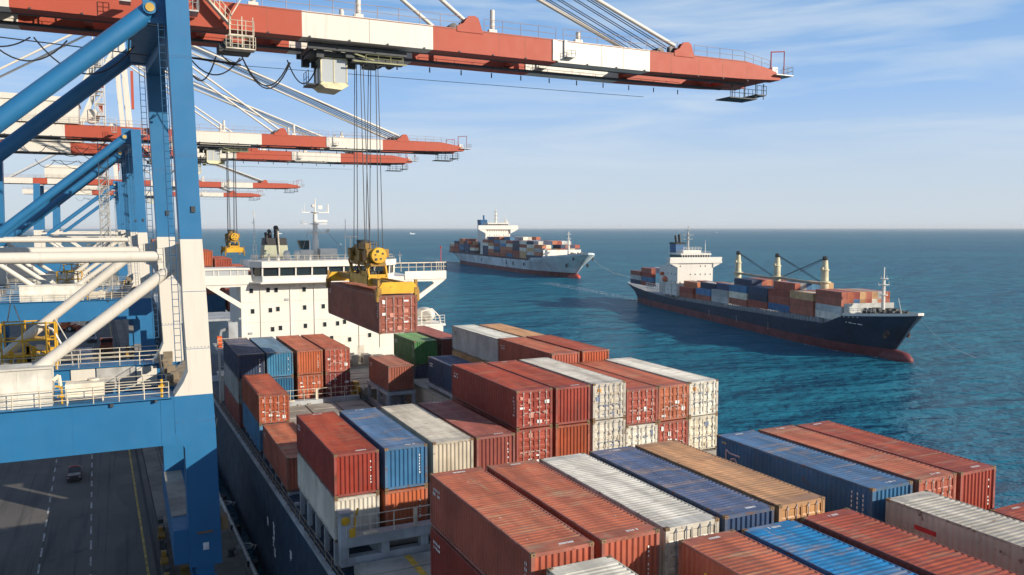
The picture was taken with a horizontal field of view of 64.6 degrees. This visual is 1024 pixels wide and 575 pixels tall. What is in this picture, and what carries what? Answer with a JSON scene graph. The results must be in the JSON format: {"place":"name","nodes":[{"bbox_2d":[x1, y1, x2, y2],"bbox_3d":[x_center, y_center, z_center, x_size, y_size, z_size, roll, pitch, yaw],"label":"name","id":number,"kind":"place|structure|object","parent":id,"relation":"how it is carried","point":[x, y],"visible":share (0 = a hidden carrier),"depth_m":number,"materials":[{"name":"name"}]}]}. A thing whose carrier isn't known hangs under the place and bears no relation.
{"place":"outdoors","nodes":[
{"label":"outdoors","id":0,"kind":"place"},
{"bbox_2d":[0,264,162,574],"bbox_3d":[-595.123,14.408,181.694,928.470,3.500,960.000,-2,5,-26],"label":"quay road","id":1,"kind":"structure","parent":0,"point":[27,493],"depth_m":74.13,"materials":[{"name":"grey asphalt"}]},
{"bbox_2d":[101,271,149,574],"bbox_3d":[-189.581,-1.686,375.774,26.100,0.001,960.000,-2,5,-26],"label":"edge marking","id":2,"kind":"object","parent":1,"relation":"on","point":[143,543],"depth_m":73.86,"materials":[{"name":"paint"}]},
{"bbox_2d":[111,320,160,574],"bbox_3d":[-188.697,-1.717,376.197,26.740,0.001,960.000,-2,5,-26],"label":"cable trench","id":3,"kind":"object","parent":1,"relation":"on","point":[149,523],"depth_m":76.81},
{"bbox_2d":[4,123,303,280],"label":"quay crane","id":4,"kind":"object","parent":1,"relation":"on","point":[55,174],"visible":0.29,"depth_m":266.51,"materials":[{"name":"red paint"}]},
{"bbox_2d":[0,34,470,358],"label":"quay crane","id":5,"kind":"object","parent":1,"relation":"on","point":[31,301],"visible":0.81,"depth_m":128.52,"materials":[{"name":"red paint"}]},
{"bbox_2d":[221,151,244,255],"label":"container spreader","id":6,"kind":"object","parent":5,"relation":"hanging from","point":[233,235],"visible":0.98,"depth_m":138.85,"materials":[{"name":"yellow paint"}]},
{"bbox_2d":[107,274,246,574],"bbox_3d":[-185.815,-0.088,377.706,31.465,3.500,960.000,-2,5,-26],"label":"quay edge","id":7,"kind":"object","parent":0,"point":[231,565],"depth_m":76.49,"materials":[{"name":"concrete"}]},
{"bbox_2d":[109,280,189,570],"bbox_3d":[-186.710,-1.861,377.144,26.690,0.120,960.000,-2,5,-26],"label":"crane rail","id":8,"kind":"object","parent":7,"relation":"on","point":[158,446],"depth_m":95.96,"materials":[{"name":"metal"}]},
{"bbox_2d":[22,159,264,279],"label":"quay crane","id":9,"kind":"object","parent":8,"relation":"on","point":[57,214],"visible":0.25,"depth_m":351.51,"materials":[{"name":"red paint"}]},
{"bbox_2d":[0,48,416,359],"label":"quay crane","id":10,"kind":"object","parent":8,"relation":"on","point":[34,146],"visible":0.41,"depth_m":159.99,"materials":[{"name":"red paint"}]},
{"bbox_2d":[0,0,793,574],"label":"quay crane","id":11,"kind":"object","parent":8,"relation":"on","point":[52,404],"visible":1,"depth_m":57.81,"materials":[{"name":"blue paint"}]},
{"bbox_2d":[326,64,419,302],"bbox_3d":[-11.880,-8.827,66.152,3.280,18.743,16.380,-2,5,-26],"label":"container spreader","id":12,"kind":"object","parent":11,"relation":"hanging from","point":[364,253],"visible":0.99,"depth_m":64.73,"materials":[{"name":"yellow paint"}]},
{"bbox_2d":[328,282,417,334],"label":"shipping container","id":13,"kind":"object","parent":12,"relation":"hanging from","point":[354,303],"visible":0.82,"depth_m":60.87,"materials":[{"name":"red metal"}]},
{"bbox_2d":[381,296,397,332],"bbox_3d":[-8.964,1.975,59.326,1.311,2.670,0.097,-2,5,-26],"label":"door","id":14,"kind":"structure","parent":13,"relation":"in","point":[391,303],"depth_m":59.35,"materials":[{"name":"brown paint"}]},
{"bbox_2d":[398,296,415,330],"bbox_3d":[-7.760,1.933,59.902,1.311,2.670,0.097,-2,5,-26],"label":"door","id":15,"kind":"structure","parent":13,"relation":"in","point":[410,305],"depth_m":59.96,"materials":[{"name":"brown paint"}]},
{"bbox_2d":[115,273,252,574],"bbox_3d":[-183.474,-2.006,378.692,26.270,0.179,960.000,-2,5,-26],"label":"kerb","id":16,"kind":"structure","parent":7,"relation":"on","point":[240,552],"depth_m":65.47,"materials":[{"name":"concrete"}]},
{"bbox_2d":[219,492,257,574],"bbox_3d":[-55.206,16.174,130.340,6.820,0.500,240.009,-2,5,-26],"label":"edge pipe","id":17,"kind":"object","parent":7,"relation":"on","point":[245,551],"visible":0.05,"depth_m":66.79,"materials":[{"name":"metal"}]},
{"bbox_2d":[0,0,1023,227],"label":"sky","id":18,"kind":"structure","parent":0,"point":[891,113],"materials":[{"name":"blue"}]},
{"bbox_2d":[6,228,1023,574],"bbox_3d":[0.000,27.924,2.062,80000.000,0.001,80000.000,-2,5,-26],"label":"sea","id":19,"kind":"structure","parent":0,"point":[960,290],"depth_m":253.18,"materials":[{"name":"liquid"}]},
{"bbox_2d":[152,268,229,359],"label":"cargo ship","id":20,"kind":"object","parent":19,"relation":"on","point":[217,322],"visible":0.05,"depth_m":166.33,"materials":[{"name":"blue paint"}]},
{"bbox_2d":[204,199,715,574],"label":"cargo ship","id":21,"kind":"object","parent":19,"relation":"on","point":[275,289],"visible":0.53,"depth_m":79.73,"materials":[{"name":"blue paint"}]},
{"bbox_2d":[206,294,225,311],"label":"shipping container","id":22,"kind":"object","parent":21,"relation":"on","point":[215,302],"visible":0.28,"depth_m":107.06,"materials":[{"name":"blue metal"}]},
{"bbox_2d":[224,384,244,427],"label":"shipping container","id":23,"kind":"object","parent":21,"relation":"on","point":[233,407],"visible":0.41,"depth_m":79.95,"materials":[{"name":"red metal"}]},
{"bbox_2d":[224,362,242,404],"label":"shipping container","id":24,"kind":"object","parent":23,"relation":"on","point":[233,383],"visible":0.44,"depth_m":79.61,"materials":[{"name":"metal"}]},
{"bbox_2d":[223,338,264,379],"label":"shipping container","id":25,"kind":"object","parent":24,"relation":"on","point":[244,356],"visible":0.95,"depth_m":77.38,"materials":[{"name":"blue metal"}]},
{"bbox_2d":[242,400,286,452],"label":"shipping container","id":26,"kind":"object","parent":21,"relation":"on","point":[253,428],"visible":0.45,"depth_m":69.91,"materials":[{"name":"blue metal"}]},
{"bbox_2d":[242,373,289,424],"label":"shipping container","id":27,"kind":"object","parent":26,"relation":"on","point":[265,397],"visible":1,"depth_m":67.59,"materials":[{"name":"red metal"}]},
{"bbox_2d":[261,396,274,422],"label":"door","id":28,"kind":"structure","parent":27,"relation":"in","point":[265,406],"depth_m":66.76,"materials":[{"name":"orange paint"}]},
{"bbox_2d":[274,395,287,420],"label":"door","id":29,"kind":"structure","parent":27,"relation":"in","point":[279,407],"depth_m":67.25,"materials":[{"name":"orange paint"}]},
{"bbox_2d":[263,421,299,491],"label":"shipping container","id":30,"kind":"object","parent":21,"relation":"on","point":[280,449],"visible":0.65,"depth_m":59.59,"materials":[{"name":"red metal"}]},
{"bbox_2d":[273,375,293,399],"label":"shipping container","id":31,"kind":"object","parent":21,"relation":"on","point":[286,383],"visible":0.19,"depth_m":77.99,"materials":[{"name":"blue metal"}]},
{"bbox_2d":[249,336,292,376],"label":"shipping container","id":32,"kind":"object","parent":31,"relation":"on","point":[278,358],"visible":0.82,"depth_m":77.89,"materials":[{"name":"blue metal"}]},
{"bbox_2d":[293,371,322,399],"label":"shipping container","id":33,"kind":"object","parent":21,"relation":"on","point":[310,382],"visible":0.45,"depth_m":78.98,"materials":[{"name":"red metal"}]},
{"bbox_2d":[276,335,322,374],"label":"shipping container","id":34,"kind":"object","parent":33,"relation":"on","point":[307,357],"visible":0.85,"depth_m":79.16,"materials":[{"name":"metal"}]},
{"bbox_2d":[322,371,350,396],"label":"shipping container","id":35,"kind":"object","parent":21,"relation":"on","point":[334,380],"visible":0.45,"depth_m":80.14,"materials":[{"name":"red metal"}]},
{"bbox_2d":[301,334,349,372],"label":"shipping container","id":36,"kind":"object","parent":35,"relation":"on","point":[336,356],"visible":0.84,"depth_m":80.25,"materials":[{"name":"red metal"}]},
{"bbox_2d":[297,451,379,542],"bbox_3d":[-10.548,12.058,48.258,2.448,2.362,10.312,-2,5,-26],"label":"shipping container","id":37,"kind":"object","parent":21,"relation":"on","point":[321,500],"visible":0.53,"depth_m":44.15,"materials":[{"name":"white metal"}]},
{"bbox_2d":[296,411,378,498],"bbox_3d":[-10.548,9.664,48.082,2.448,2.362,10.312,-2,5,-26],"label":"shipping container","id":38,"kind":"object","parent":37,"relation":"on","point":[338,454],"visible":1,"depth_m":44.78,"materials":[{"name":"red metal"}]},
{"bbox_2d":[369,355,413,391],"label":"shipping container","id":39,"kind":"object","parent":21,"relation":"on","point":[389,373],"visible":1,"depth_m":75.68,"materials":[{"name":"red metal"}]},
{"bbox_2d":[379,485,427,526],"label":"shipping container","id":40,"kind":"object","parent":21,"relation":"on","point":[402,498],"visible":0.16,"depth_m":44.86,"materials":[{"name":"metal"}]},
{"bbox_2d":[339,407,427,490],"bbox_3d":[-8.042,9.575,49.282,2.448,2.362,10.312,-2,5,-26],"label":"shipping container","id":41,"kind":"object","parent":40,"relation":"on","point":[403,462],"visible":0.83,"depth_m":45.13,"materials":[{"name":"blue metal"}]},
{"bbox_2d":[396,356,427,378],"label":"shipping container","id":42,"kind":"object","parent":21,"relation":"on","point":[420,370],"visible":0.23,"depth_m":80.87,"materials":[{"name":"blue metal"}]},
{"bbox_2d":[394,332,437,364],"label":"shipping container","id":43,"kind":"object","parent":42,"relation":"on","point":[414,348],"visible":0.89,"depth_m":81.41,"materials":[{"name":"green metal"}]},
{"bbox_2d":[406,378,449,404],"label":"shipping container","id":44,"kind":"object","parent":21,"relation":"on","point":[423,393],"visible":0.26,"depth_m":76.31,"materials":[{"name":"grey metal"}]},
{"bbox_2d":[427,480,429,519],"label":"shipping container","id":45,"kind":"object","parent":21,"relation":"on","point":[428,485],"visible":0.01,"depth_m":46.25,"materials":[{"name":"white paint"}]},
{"bbox_2d":[380,403,472,480],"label":"shipping container","id":46,"kind":"object","parent":45,"relation":"on","point":[449,447],"visible":0.71,"depth_m":46.72,"materials":[{"name":"white metal"}]},
{"bbox_2d":[405,325,452,355],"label":"shipping container","id":47,"kind":"object","parent":21,"relation":"on","point":[444,344],"visible":0.43,"depth_m":84.12,"materials":[{"name":"red metal"}]},
{"bbox_2d":[428,355,471,392],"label":"shipping container","id":48,"kind":"object","parent":21,"relation":"on","point":[439,371],"visible":0.35,"depth_m":73.36,"materials":[{"name":"blue metal"}]},
{"bbox_2d":[430,526,481,574],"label":"shipping container","id":49,"kind":"object","parent":21,"relation":"on","point":[447,557],"visible":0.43,"depth_m":34.53,"materials":[{"name":"red metal"}]},
{"bbox_2d":[430,466,593,574],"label":"shipping container","id":50,"kind":"object","parent":49,"relation":"on","point":[483,521],"visible":0.98,"depth_m":30.86,"materials":[{"name":"red metal"}]},
{"bbox_2d":[418,400,514,470],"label":"shipping container","id":51,"kind":"object","parent":21,"relation":"on","point":[493,443],"visible":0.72,"depth_m":47.71,"materials":[{"name":"red metal"}]},
{"bbox_2d":[452,349,486,362],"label":"shipping container","id":52,"kind":"object","parent":21,"relation":"on","point":[467,357],"visible":0.2,"depth_m":77.81,"materials":[{"name":"brown metal"}]},
{"bbox_2d":[452,324,518,361],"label":"shipping container","id":53,"kind":"object","parent":52,"relation":"on","point":[478,341],"visible":0.81,"depth_m":75.75,"materials":[{"name":"grey metal"}]},
{"bbox_2d":[452,397,551,461],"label":"shipping container","id":54,"kind":"object","parent":21,"relation":"on","point":[535,443],"visible":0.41,"depth_m":49.55,"materials":[{"name":"red metal"}]},
{"bbox_2d":[452,362,552,429],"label":"shipping container","id":55,"kind":"object","parent":54,"relation":"on","point":[516,402],"visible":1,"depth_m":51.29,"materials":[{"name":"red metal"}]},
{"bbox_2d":[519,391,534,427],"bbox_3d":[0.887,7.368,49.039,1.066,2.200,0.097,-2,5,-26],"label":"door","id":56,"kind":"structure","parent":55,"relation":"in","point":[524,418],"depth_m":49.07,"materials":[{"name":"red paint"}]},
{"bbox_2d":[535,389,549,425],"bbox_3d":[1.870,7.334,49.510,1.066,2.200,0.097,-2,5,-26],"label":"door","id":57,"kind":"structure","parent":55,"relation":"in","point":[542,395],"depth_m":49.53,"materials":[{"name":"red paint"}]},
{"bbox_2d":[519,430,534,460],"bbox_3d":[0.887,9.762,49.216,1.066,2.200,0.097,-2,5,-26],"label":"door","id":58,"kind":"structure","parent":54,"relation":"in","point":[526,444],"depth_m":49.23,"materials":[{"name":"red paint"}]},
{"bbox_2d":[535,428,549,461],"bbox_3d":[1.870,9.727,49.687,1.066,2.200,0.097,-2,5,-26],"label":"door","id":59,"kind":"structure","parent":54,"relation":"in","point":[542,437],"depth_m":49.71,"materials":[{"name":"red paint"}]},
{"bbox_2d":[479,323,544,336],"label":"shipping container","id":60,"kind":"object","parent":21,"relation":"on","point":[512,330],"visible":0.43,"depth_m":77.47,"materials":[{"name":"orange metal"}]},
{"bbox_2d":[499,337,579,362],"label":"shipping container","id":61,"kind":"object","parent":21,"relation":"on","point":[514,348],"visible":0.64,"depth_m":66.67,"materials":[{"name":"red metal"}]},
{"bbox_2d":[526,335,608,361],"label":"shipping container","id":62,"kind":"object","parent":21,"relation":"on","point":[588,352],"visible":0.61,"depth_m":65.47,"materials":[{"name":"red metal"}]},
{"bbox_2d":[552,422,589,456],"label":"shipping container","id":63,"kind":"object","parent":21,"relation":"on","point":[570,438],"visible":0.2,"depth_m":50.58,"materials":[{"name":"orange metal"}]},
{"bbox_2d":[486,360,589,425],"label":"shipping container","id":64,"kind":"object","parent":63,"relation":"on","point":[570,400],"visible":0.68,"depth_m":50.81,"materials":[{"name":"red metal"}]},
{"bbox_2d":[546,555,637,574],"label":"shipping container","id":65,"kind":"object","parent":21,"relation":"on","point":[609,565],"visible":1,"depth_m":26.36,"materials":[{"name":"white metal"}]},
{"bbox_2d":[589,417,625,450],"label":"shipping container","id":66,"kind":"object","parent":21,"relation":"on","point":[609,433],"visible":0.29,"depth_m":51.72,"materials":[{"name":"white metal"}]},
{"bbox_2d":[518,357,625,420],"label":"shipping container","id":67,"kind":"object","parent":66,"relation":"on","point":[607,397],"visible":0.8,"depth_m":51.97,"materials":[{"name":"white metal"}]},
{"bbox_2d":[595,384,609,418],"bbox_3d":[5.719,7.217,51.355,1.066,2.200,0.097,-2,5,-26],"label":"door","id":68,"kind":"structure","parent":67,"relation":"in","point":[603,396],"depth_m":51.40,"materials":[{"name":"white paint"}]},
{"bbox_2d":[609,382,623,415],"bbox_3d":[6.702,7.183,51.825,1.066,2.200,0.097,-2,5,-26],"label":"door","id":69,"kind":"structure","parent":67,"relation":"in","point":[619,399],"depth_m":51.88,"materials":[{"name":"white paint"}]},
{"bbox_2d":[595,421,608,450],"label":"door","id":70,"kind":"structure","parent":66,"relation":"in","point":[603,431],"depth_m":51.56,"materials":[{"name":"white paint"}]},
{"bbox_2d":[609,420,623,448],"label":"door","id":71,"kind":"structure","parent":66,"relation":"in","point":[613,426],"depth_m":52.01,"materials":[{"name":"white paint"}]},
{"bbox_2d":[625,422,657,446],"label":"shipping container","id":72,"kind":"object","parent":21,"relation":"on","point":[640,434],"visible":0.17,"depth_m":52.86,"materials":[{"name":"white metal"}]},
{"bbox_2d":[568,363,657,425],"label":"shipping container","id":73,"kind":"object","parent":72,"relation":"on","point":[641,402],"visible":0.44,"depth_m":52.89,"materials":[{"name":"red metal"}]},
{"bbox_2d":[628,391,641,423],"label":"door","id":74,"kind":"structure","parent":73,"relation":"in","point":[634,398],"depth_m":52.50,"materials":[{"name":"red paint"}]},
{"bbox_2d":[642,388,655,421],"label":"door","id":75,"kind":"structure","parent":73,"relation":"in","point":[650,409],"depth_m":52.99,"materials":[{"name":"red paint"}]},
{"bbox_2d":[657,418,687,444],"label":"shipping container","id":76,"kind":"object","parent":21,"relation":"on","point":[673,429],"visible":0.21,"depth_m":53.97,"materials":[{"name":"red metal"}]},
{"bbox_2d":[577,360,688,421],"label":"shipping container","id":77,"kind":"object","parent":76,"relation":"on","point":[673,398],"visible":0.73,"depth_m":54.23,"materials":[{"name":"red metal"}]},
{"bbox_2d":[660,386,673,418],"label":"door","id":78,"kind":"structure","parent":77,"relation":"in","point":[666,394],"depth_m":53.58,"materials":[{"name":"orange paint"}]},
{"bbox_2d":[673,385,686,417],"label":"door","id":79,"kind":"structure","parent":77,"relation":"in","point":[678,391],"depth_m":54.08,"materials":[{"name":"orange paint"}]},
{"bbox_2d":[589,446,774,533],"bbox_3d":[6.992,9.443,35.599,2.448,2.362,9.912,-2,5,-26],"label":"shipping container","id":80,"kind":"object","parent":21,"relation":"on","point":[729,508],"visible":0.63,"depth_m":33.88,"materials":[{"name":"blue metal"}]},
{"bbox_2d":[688,413,717,449],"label":"shipping container","id":81,"kind":"object","parent":21,"relation":"on","point":[702,432],"visible":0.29,"depth_m":55.08,"materials":[{"name":"white metal"}]},
{"bbox_2d":[604,357,717,416],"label":"shipping container","id":82,"kind":"object","parent":81,"relation":"on","point":[703,395],"visible":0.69,"depth_m":55.33,"materials":[{"name":"metal"}]},
{"bbox_2d":[691,382,703,414],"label":"door","id":83,"kind":"structure","parent":82,"relation":"in","point":[697,399],"depth_m":54.69,"materials":[{"name":"white paint"}]},
{"bbox_2d":[704,381,716,413],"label":"door","id":84,"kind":"structure","parent":82,"relation":"in","point":[712,385],"depth_m":55.15,"materials":[{"name":"white paint"}]},
{"bbox_2d":[690,418,702,448],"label":"door","id":85,"kind":"structure","parent":81,"relation":"in","point":[696,432],"depth_m":54.86,"materials":[{"name":"beige paint"}]},
{"bbox_2d":[703,416,715,446],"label":"door","id":86,"kind":"structure","parent":81,"relation":"in","point":[710,429],"depth_m":55.33,"materials":[{"name":"beige paint"}]},
{"bbox_2d":[635,439,824,522],"bbox_3d":[9.423,9.358,36.747,2.448,2.362,9.941,-2,5,-26],"label":"shipping container","id":87,"kind":"object","parent":21,"relation":"on","point":[787,501],"visible":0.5,"depth_m":34.99,"materials":[{"name":"orange metal"}]},
{"bbox_2d":[781,504,801,522],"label":"door","id":88,"kind":"structure","parent":87,"relation":"in","point":[795,512],"depth_m":32.10,"materials":[{"name":"beige paint"}]},
{"bbox_2d":[802,500,821,516],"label":"door","id":89,"kind":"structure","parent":87,"relation":"in","point":[809,509],"depth_m":32.55,"materials":[{"name":"beige paint"}]},
{"bbox_2d":[678,529,823,574],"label":"shipping container","id":90,"kind":"object","parent":21,"relation":"on","point":[732,552],"visible":1,"depth_m":27.51,"materials":[{"name":"red metal"}]},
{"bbox_2d":[741,519,917,574],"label":"shipping container","id":91,"kind":"object","parent":21,"relation":"on","point":[820,552],"visible":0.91,"depth_m":27.93,"materials":[{"name":"blue metal"}]},
{"bbox_2d":[758,425,956,498],"bbox_3d":[16.644,9.182,40.211,2.448,2.362,9.941,-2,5,-26],"label":"shipping container","id":92,"kind":"object","parent":21,"relation":"on","point":[922,476],"visible":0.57,"depth_m":38.44,"materials":[{"name":"red metal"}]},
{"bbox_2d":[937,475,953,498],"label":"door","id":93,"kind":"structure","parent":92,"relation":"in","point":[945,486],"depth_m":36.04,"materials":[{"name":"red paint"}]},
{"bbox_2d":[801,508,1018,574],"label":"shipping container","id":94,"kind":"object","parent":21,"relation":"on","point":[911,552],"visible":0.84,"depth_m":28.43,"materials":[{"name":"red metal"}]},
{"bbox_2d":[885,490,1023,574],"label":"shipping container","id":95,"kind":"object","parent":21,"relation":"on","point":[993,538],"visible":0.77,"depth_m":30.80,"materials":[{"name":"white metal"}]},
{"bbox_2d":[990,502,1023,521],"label":"shipping container","id":96,"kind":"object","parent":21,"relation":"on","point":[1015,511],"visible":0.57,"depth_m":35.97,"materials":[{"name":"red metal"}]},
{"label":"shipping container","id":97,"kind":"object","parent":21,"relation":"on","visible":0},
{"bbox_2d":[716,430,912,521],"bbox_3d":[14.051,9.253,38.984,2.486,2.362,9.912,-2,5,-26],"label":"shipping container","id":98,"kind":"object","parent":97,"relation":"on","point":[837,483],"visible":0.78,"depth_m":37.28,"materials":[{"name":"blue metal"}]},
{"bbox_2d":[450,209,594,277],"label":"container ship","id":99,"kind":"object","parent":19,"relation":"on","point":[568,263],"visible":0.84,"depth_m":499.95,"materials":[{"name":"grey paint"}]},
{"bbox_2d":[628,226,923,362],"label":"cargo ship","id":100,"kind":"object","parent":19,"relation":"on","point":[882,329],"visible":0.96,"depth_m":204.39,"materials":[{"name":"blue paint"}]},
{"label":"shipping container","id":101,"kind":"object","parent":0,"visible":0},
{"bbox_2d":[487,459,659,574],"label":"shipping container","id":102,"kind":"object","parent":101,"relation":"on","point":[622,536],"visible":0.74,"depth_m":30.84,"materials":[{"name":"red metal"}]},
{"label":"shipping container","id":103,"kind":"object","parent":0,"visible":0},
{"bbox_2d":[539,452,718,574],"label":"shipping container","id":104,"kind":"object","parent":103,"relation":"on","point":[674,520],"visible":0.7,"depth_m":32.25,"materials":[{"name":"white metal"}]},
{"bbox_2d":[668,526,692,574],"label":"door","id":105,"kind":"structure","parent":104,"relation":"in","point":[674,536],"depth_m":29.66,"materials":[{"name":"white paint"}]},
{"bbox_2d":[693,521,715,537],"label":"door","id":106,"kind":"structure","parent":104,"relation":"in","point":[706,529],"depth_m":30.22,"materials":[{"name":"white paint"}]},
{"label":"shipping container","id":107,"kind":"object","parent":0,"visible":0},
{"bbox_2d":[796,420,995,510],"bbox_3d":[19.117,9.134,41.414,2.448,2.362,9.912,-2,5,-26],"label":"shipping container","id":108,"kind":"object","parent":107,"relation":"on","point":[975,483],"visible":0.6,"depth_m":38.56,"materials":[{"name":"red metal"}]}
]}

